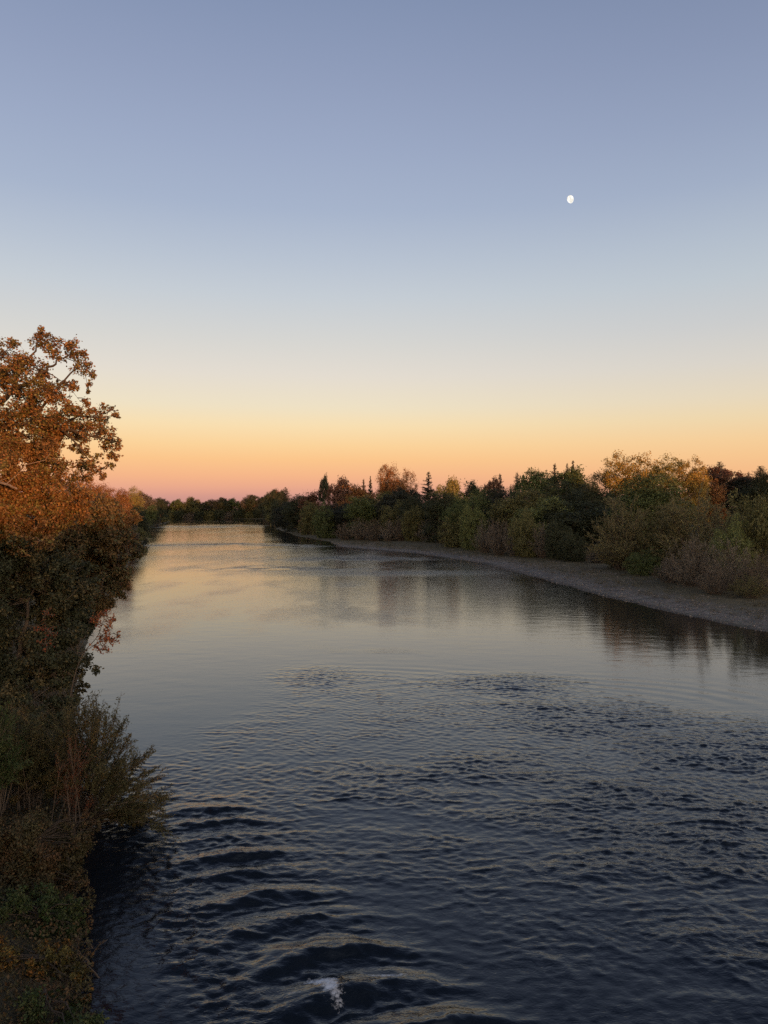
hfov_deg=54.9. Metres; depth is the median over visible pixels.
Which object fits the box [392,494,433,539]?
broadleaf tree
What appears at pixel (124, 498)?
broadleaf tree
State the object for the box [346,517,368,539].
twiggy shrub
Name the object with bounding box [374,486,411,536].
broadleaf tree
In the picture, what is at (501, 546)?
twiggy shrub
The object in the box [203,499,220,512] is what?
broadleaf tree
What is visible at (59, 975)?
undergrowth
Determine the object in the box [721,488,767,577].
bush
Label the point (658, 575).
twiggy shrub
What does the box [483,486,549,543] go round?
broadleaf tree
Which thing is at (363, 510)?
broadleaf tree
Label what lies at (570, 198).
moon
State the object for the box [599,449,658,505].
cottonwood tree
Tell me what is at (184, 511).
broadleaf tree
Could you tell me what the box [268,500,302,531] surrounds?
broadleaf tree
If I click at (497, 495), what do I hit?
broadleaf tree
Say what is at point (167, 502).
broadleaf tree
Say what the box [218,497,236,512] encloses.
broadleaf tree
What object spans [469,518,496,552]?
twiggy shrub
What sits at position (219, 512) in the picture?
bush
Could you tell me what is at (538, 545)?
twiggy shrub
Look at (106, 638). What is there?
red leaved sapling
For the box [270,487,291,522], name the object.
conifer
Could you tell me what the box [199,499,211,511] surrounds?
broadleaf tree
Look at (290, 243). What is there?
sky
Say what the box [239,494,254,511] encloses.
broadleaf tree
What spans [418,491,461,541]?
broadleaf tree
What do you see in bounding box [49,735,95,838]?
red leaved shrub
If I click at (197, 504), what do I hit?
broadleaf tree
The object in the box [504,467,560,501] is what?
broadleaf tree
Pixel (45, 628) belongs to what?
red leaved sapling
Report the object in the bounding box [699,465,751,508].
broadleaf tree
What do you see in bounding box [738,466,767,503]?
conifer
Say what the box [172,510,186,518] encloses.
bush
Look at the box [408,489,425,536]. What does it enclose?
broadleaf tree
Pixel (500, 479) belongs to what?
conifer
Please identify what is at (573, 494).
broadleaf tree
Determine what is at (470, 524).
bush
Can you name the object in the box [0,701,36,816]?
willow shrub
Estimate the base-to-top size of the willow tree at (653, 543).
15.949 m
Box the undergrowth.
[0,619,99,1023]
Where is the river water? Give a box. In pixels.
[71,519,767,1023]
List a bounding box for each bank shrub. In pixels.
[0,803,101,900]
[0,880,89,942]
[0,934,93,1000]
[8,975,110,1023]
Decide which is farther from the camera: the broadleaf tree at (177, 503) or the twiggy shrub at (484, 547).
the broadleaf tree at (177, 503)
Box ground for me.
[0,508,767,1023]
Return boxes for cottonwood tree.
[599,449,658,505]
[630,453,698,500]
[663,454,712,525]
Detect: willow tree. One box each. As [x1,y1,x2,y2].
[583,492,662,569]
[634,500,683,569]
[639,478,737,571]
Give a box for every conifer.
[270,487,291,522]
[318,472,331,509]
[368,476,374,497]
[420,471,435,523]
[498,475,506,497]
[509,473,521,495]
[708,461,729,485]
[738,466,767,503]
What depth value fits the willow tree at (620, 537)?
164.45 m
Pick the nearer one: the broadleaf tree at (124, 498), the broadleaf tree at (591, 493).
the broadleaf tree at (591, 493)
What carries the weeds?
on the ground
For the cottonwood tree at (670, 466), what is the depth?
233.08 m
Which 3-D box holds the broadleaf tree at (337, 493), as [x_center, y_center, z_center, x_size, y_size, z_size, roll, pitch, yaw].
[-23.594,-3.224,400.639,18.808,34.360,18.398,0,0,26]
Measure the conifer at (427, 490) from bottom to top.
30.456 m
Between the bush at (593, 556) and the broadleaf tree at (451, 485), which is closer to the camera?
the bush at (593, 556)
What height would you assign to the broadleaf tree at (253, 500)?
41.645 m
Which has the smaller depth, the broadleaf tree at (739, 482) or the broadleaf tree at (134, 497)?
the broadleaf tree at (739, 482)
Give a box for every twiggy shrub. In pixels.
[331,521,353,539]
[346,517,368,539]
[360,518,384,540]
[379,519,396,540]
[432,520,447,541]
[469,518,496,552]
[484,520,510,554]
[501,523,521,555]
[526,523,554,557]
[648,556,685,582]
[659,536,730,586]
[690,565,736,594]
[697,536,760,590]
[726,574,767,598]
[729,549,767,593]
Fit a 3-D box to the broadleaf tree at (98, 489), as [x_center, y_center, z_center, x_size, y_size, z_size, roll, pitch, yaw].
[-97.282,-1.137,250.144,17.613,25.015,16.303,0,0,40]
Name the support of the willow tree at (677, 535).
on the ground
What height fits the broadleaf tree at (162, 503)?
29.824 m
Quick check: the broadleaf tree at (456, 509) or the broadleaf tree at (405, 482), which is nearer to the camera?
the broadleaf tree at (456, 509)
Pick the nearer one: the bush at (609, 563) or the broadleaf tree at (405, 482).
the bush at (609, 563)
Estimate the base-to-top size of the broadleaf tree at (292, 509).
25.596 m
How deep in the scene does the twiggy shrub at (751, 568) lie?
118.10 m
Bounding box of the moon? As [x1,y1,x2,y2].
[567,195,573,202]
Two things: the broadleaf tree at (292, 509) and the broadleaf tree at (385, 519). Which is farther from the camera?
the broadleaf tree at (292, 509)
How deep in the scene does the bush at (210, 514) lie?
1211.74 m
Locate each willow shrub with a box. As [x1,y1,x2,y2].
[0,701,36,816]
[0,701,85,810]
[24,689,181,845]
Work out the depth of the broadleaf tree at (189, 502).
1221.56 m
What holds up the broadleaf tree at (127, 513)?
on the ground
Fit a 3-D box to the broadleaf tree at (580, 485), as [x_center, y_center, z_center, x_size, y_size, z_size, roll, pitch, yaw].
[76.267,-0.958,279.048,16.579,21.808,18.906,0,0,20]
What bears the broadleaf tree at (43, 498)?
on the ground
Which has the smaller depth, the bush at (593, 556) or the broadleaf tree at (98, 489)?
the bush at (593, 556)
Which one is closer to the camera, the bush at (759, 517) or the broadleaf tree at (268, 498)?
the bush at (759, 517)
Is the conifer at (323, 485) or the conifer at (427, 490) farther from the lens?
the conifer at (323, 485)
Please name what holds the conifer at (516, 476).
on the ground
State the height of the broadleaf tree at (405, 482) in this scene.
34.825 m
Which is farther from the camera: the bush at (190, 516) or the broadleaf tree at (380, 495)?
the bush at (190, 516)
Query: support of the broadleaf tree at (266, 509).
on the ground
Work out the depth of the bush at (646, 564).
150.31 m
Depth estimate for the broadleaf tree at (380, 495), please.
348.81 m
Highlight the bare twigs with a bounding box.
[72,935,107,977]
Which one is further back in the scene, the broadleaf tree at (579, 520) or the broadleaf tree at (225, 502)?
the broadleaf tree at (225, 502)
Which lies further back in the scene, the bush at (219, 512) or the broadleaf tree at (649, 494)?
the bush at (219, 512)
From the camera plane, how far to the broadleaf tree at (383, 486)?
359.10 m
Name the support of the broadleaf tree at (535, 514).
on the ground
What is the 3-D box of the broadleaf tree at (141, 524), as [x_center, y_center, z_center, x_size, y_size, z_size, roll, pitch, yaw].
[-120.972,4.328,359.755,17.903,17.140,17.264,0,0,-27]
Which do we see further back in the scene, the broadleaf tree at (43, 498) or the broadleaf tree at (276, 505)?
the broadleaf tree at (276, 505)
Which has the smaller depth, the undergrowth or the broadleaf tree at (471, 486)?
the undergrowth
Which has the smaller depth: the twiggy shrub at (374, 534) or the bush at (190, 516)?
the twiggy shrub at (374, 534)
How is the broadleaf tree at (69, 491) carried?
on the ground
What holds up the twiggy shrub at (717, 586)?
on the ground
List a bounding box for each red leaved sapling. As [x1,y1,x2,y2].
[33,608,57,707]
[62,609,120,746]
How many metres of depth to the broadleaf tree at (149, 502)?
640.25 m
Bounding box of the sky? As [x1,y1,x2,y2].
[0,0,767,505]
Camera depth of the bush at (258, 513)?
1208.63 m
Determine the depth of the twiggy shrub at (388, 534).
319.23 m
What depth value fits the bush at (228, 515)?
1210.19 m
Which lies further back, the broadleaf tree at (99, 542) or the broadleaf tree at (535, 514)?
the broadleaf tree at (535, 514)
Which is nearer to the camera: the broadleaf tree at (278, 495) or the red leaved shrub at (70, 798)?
the red leaved shrub at (70, 798)
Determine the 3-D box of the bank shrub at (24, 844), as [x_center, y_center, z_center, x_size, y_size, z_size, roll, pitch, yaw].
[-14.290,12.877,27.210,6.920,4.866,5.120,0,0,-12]
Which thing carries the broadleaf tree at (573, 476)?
on the ground
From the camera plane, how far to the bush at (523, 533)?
208.01 m
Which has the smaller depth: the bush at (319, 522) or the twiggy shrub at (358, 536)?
the twiggy shrub at (358, 536)
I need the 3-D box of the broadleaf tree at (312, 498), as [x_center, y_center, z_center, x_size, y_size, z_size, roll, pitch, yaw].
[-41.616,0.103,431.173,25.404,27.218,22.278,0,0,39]
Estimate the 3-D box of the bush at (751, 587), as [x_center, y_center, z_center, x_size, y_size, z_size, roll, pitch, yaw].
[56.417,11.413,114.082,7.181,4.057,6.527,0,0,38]
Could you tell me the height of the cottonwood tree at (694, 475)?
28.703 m
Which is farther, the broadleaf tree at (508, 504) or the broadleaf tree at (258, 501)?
the broadleaf tree at (258, 501)
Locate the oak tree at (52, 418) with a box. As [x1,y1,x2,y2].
[0,325,123,483]
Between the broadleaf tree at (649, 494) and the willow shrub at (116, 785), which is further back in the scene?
the broadleaf tree at (649, 494)
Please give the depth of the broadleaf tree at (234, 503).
1218.93 m
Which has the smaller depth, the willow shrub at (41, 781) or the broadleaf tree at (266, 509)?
the willow shrub at (41, 781)
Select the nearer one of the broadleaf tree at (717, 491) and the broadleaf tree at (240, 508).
the broadleaf tree at (717, 491)
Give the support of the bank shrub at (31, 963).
on the ground
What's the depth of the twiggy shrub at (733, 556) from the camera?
123.48 m
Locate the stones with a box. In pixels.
[332,541,767,631]
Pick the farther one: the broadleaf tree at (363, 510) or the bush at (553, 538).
the broadleaf tree at (363, 510)
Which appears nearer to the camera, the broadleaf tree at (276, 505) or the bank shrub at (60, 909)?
the bank shrub at (60, 909)
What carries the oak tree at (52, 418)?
on the ground
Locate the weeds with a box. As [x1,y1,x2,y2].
[344,541,767,619]
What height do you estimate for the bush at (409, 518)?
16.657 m
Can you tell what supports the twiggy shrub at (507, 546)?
on the ground
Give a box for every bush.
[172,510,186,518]
[182,512,195,518]
[193,510,206,518]
[201,509,216,518]
[212,508,225,518]
[222,510,235,518]
[232,510,244,518]
[253,510,261,517]
[297,500,318,534]
[311,501,337,537]
[400,504,426,541]
[437,510,469,547]
[457,503,489,549]
[506,505,543,556]
[543,518,576,559]
[556,528,587,561]
[586,549,608,562]
[604,552,623,566]
[620,546,663,575]
[707,513,758,583]
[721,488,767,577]
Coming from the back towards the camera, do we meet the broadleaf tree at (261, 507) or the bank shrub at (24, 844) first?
the broadleaf tree at (261, 507)
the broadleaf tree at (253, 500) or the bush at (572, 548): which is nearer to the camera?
the bush at (572, 548)
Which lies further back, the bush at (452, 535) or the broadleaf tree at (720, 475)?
the broadleaf tree at (720, 475)
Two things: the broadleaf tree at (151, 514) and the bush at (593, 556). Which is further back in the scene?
the broadleaf tree at (151, 514)
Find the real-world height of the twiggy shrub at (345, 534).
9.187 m
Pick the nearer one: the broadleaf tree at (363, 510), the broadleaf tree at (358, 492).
the broadleaf tree at (363, 510)
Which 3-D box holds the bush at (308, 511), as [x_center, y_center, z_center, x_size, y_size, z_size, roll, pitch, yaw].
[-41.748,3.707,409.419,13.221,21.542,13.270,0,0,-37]
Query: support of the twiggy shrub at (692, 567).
on the ground
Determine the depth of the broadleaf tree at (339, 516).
366.71 m
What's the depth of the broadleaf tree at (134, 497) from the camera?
419.67 m
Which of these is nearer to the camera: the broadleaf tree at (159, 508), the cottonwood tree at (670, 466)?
the cottonwood tree at (670, 466)
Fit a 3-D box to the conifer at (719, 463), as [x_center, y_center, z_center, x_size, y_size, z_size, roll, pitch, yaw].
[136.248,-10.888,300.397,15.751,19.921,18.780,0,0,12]
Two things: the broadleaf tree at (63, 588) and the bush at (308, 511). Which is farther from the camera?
the bush at (308, 511)
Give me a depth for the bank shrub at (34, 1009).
19.71 m
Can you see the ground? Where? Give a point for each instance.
(656, 586)
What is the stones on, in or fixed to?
on the ground
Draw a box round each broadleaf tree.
[0,390,99,601]
[0,514,103,753]
[15,491,151,652]
[64,481,93,528]
[77,473,121,503]
[103,487,133,522]
[112,502,134,548]
[127,485,145,510]
[130,503,150,536]
[137,490,157,510]
[141,505,157,528]
[152,501,164,524]
[155,497,167,512]
[163,498,170,513]
[168,498,184,517]
[179,502,191,513]
[182,496,201,513]
[191,501,202,511]
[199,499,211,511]
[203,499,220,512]
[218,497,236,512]
[226,497,239,512]
[232,502,248,515]
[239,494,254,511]
[244,495,261,517]
[255,495,264,517]
[258,498,265,511]
[263,490,277,524]
[263,500,277,524]
[268,500,281,526]
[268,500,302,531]
[275,488,288,501]
[279,493,305,532]
[295,489,325,531]
[322,502,352,536]
[324,475,352,511]
[333,482,374,524]
[341,495,381,538]
[350,491,392,534]
[373,462,403,532]
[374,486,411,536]
[376,499,410,539]
[387,469,419,500]
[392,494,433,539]
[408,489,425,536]
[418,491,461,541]
[433,485,495,543]
[434,476,468,522]
[460,479,481,505]
[477,475,503,534]
[481,487,525,542]
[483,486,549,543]
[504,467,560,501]
[505,494,576,552]
[521,478,589,539]
[533,499,633,548]
[538,464,598,498]
[571,469,634,543]
[572,481,589,500]
[597,470,697,551]
[686,478,730,531]
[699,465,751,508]
[722,476,750,509]
[740,471,767,514]
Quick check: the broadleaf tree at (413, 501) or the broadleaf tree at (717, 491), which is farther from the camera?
the broadleaf tree at (413, 501)
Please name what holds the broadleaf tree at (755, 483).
on the ground
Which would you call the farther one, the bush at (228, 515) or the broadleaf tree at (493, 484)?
the bush at (228, 515)
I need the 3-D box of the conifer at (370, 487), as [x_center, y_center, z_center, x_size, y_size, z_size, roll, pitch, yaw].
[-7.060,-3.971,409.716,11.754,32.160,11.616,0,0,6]
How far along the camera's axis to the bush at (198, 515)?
1209.27 m
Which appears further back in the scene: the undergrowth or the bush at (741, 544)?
the bush at (741, 544)
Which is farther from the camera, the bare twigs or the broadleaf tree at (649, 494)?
the broadleaf tree at (649, 494)

